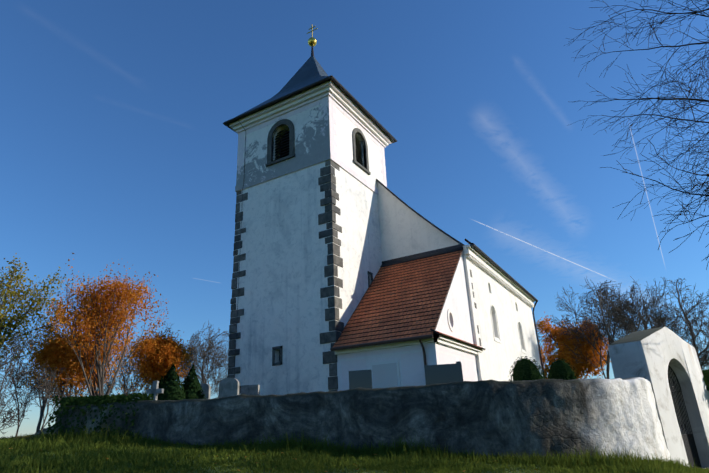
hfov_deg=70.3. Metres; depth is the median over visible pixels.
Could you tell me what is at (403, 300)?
annex roof
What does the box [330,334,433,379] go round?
annex gutter
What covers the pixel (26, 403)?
sapling wood
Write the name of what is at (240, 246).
lightning cable
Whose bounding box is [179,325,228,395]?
bare tree wood
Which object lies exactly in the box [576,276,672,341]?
bare tree wood
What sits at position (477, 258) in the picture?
nave cornice
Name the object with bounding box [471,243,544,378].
nave gutter
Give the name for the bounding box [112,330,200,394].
orange tree wood
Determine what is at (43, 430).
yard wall
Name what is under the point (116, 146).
sky
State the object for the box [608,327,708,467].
gate portal
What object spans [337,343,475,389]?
panels
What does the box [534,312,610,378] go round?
orange tree wood
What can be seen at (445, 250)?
annex flashing
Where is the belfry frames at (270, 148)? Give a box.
[265,119,370,174]
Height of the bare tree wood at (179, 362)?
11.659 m
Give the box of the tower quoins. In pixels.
[227,160,343,393]
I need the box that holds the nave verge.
[376,179,463,245]
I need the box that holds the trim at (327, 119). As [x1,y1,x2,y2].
[235,96,386,194]
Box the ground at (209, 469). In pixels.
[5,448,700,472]
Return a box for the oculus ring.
[447,308,454,331]
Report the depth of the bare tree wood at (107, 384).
42.24 m
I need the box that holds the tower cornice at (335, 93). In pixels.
[229,80,391,147]
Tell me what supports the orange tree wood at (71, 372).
on the ground at (209, 469)
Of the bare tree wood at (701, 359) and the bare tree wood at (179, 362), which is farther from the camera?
the bare tree wood at (179, 362)
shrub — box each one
[508,356,545,380]
[545,357,578,379]
[701,369,708,390]
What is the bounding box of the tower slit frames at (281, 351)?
[272,271,372,365]
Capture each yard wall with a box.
[29,391,708,435]
[55,377,669,460]
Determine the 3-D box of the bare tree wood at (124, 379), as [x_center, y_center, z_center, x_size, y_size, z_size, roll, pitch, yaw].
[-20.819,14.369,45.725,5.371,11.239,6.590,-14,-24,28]
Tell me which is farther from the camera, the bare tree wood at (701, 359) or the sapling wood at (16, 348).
the bare tree wood at (701, 359)
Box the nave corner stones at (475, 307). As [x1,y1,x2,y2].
[470,270,480,345]
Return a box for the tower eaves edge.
[223,75,396,143]
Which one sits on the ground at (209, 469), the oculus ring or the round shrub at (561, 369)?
the round shrub at (561, 369)
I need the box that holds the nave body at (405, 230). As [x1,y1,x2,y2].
[377,182,542,380]
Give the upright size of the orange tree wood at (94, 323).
6.575 m
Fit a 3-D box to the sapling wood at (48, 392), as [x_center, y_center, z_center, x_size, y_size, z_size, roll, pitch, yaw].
[-10.718,5.926,17.755,1.788,2.718,1.782,-19,-27,37]
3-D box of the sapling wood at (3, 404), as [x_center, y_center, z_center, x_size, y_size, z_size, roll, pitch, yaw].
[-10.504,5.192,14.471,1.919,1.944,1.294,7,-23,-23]
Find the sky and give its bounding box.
[0,0,708,437]
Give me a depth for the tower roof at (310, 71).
29.84 m
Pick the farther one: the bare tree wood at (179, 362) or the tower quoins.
the bare tree wood at (179, 362)
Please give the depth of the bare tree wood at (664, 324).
36.27 m
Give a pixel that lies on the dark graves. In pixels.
(441, 373)
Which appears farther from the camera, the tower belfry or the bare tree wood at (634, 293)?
the bare tree wood at (634, 293)
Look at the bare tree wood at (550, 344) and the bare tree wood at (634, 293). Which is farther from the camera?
the bare tree wood at (550, 344)
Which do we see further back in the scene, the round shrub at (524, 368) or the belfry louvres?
the belfry louvres
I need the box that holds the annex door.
[370,360,400,387]
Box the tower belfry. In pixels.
[242,104,382,188]
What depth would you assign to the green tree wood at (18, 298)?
19.41 m
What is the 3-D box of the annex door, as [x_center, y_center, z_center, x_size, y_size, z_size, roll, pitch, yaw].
[1.247,6.153,19.944,1.300,2.350,0.045,-14,-24,28]
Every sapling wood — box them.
[0,328,49,404]
[0,359,51,436]
[0,384,26,433]
[23,367,75,434]
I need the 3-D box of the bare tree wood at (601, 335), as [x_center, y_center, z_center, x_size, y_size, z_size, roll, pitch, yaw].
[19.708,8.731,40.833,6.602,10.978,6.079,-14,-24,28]
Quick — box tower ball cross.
[307,25,317,46]
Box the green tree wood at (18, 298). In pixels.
[0,253,75,394]
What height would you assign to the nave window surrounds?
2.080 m
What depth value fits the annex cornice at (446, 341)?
20.67 m
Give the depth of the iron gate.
16.28 m
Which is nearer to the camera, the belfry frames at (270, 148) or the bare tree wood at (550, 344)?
the belfry frames at (270, 148)
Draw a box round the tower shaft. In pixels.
[229,160,381,394]
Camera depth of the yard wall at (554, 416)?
12.80 m
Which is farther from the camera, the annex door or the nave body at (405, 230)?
the nave body at (405, 230)
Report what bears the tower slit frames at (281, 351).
attached to the tower shaft
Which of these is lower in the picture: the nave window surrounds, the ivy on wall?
the ivy on wall
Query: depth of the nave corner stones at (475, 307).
24.80 m
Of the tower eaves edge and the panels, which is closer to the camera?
the panels
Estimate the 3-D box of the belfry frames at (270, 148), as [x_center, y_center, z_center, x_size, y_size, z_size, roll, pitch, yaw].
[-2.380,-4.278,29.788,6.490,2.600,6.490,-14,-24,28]
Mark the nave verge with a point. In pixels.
(417, 213)
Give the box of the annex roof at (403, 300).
[333,248,462,346]
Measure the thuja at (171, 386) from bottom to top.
2.118 m
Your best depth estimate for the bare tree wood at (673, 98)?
17.49 m
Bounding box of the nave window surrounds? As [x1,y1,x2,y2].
[490,304,526,353]
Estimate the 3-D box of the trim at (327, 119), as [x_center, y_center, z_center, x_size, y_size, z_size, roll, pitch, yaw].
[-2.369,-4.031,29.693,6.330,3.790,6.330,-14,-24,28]
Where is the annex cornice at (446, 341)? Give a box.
[335,334,482,354]
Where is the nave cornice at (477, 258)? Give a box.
[464,244,534,307]
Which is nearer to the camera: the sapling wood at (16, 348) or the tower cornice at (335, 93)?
the sapling wood at (16, 348)
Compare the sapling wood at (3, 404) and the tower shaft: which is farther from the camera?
the tower shaft
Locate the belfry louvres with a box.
[274,128,362,163]
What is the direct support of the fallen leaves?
on the ground at (209, 469)
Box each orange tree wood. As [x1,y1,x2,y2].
[22,320,122,404]
[30,253,168,395]
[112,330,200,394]
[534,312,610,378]
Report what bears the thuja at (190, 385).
on the ground at (209, 469)
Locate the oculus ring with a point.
(449, 311)
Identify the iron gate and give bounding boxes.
[668,365,700,467]
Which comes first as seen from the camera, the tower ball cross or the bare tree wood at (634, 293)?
the tower ball cross
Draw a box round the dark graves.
[349,361,462,388]
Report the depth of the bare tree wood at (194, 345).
49.02 m
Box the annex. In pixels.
[337,254,478,390]
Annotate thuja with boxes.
[157,363,185,399]
[181,364,205,398]
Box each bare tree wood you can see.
[0,317,79,431]
[33,354,116,408]
[98,331,151,401]
[139,323,198,394]
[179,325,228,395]
[184,323,228,397]
[536,329,557,366]
[550,276,637,378]
[564,0,708,269]
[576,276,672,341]
[601,278,696,340]
[642,285,708,369]
[659,278,708,369]
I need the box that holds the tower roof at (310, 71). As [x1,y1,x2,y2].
[225,56,394,141]
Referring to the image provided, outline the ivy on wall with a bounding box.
[47,392,153,441]
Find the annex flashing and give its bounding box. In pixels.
[380,244,462,267]
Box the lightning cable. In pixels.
[234,120,245,376]
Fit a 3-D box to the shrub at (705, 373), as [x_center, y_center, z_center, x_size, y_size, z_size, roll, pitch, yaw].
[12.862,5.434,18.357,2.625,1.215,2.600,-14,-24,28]
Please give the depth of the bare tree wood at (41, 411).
35.13 m
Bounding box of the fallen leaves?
[9,442,601,471]

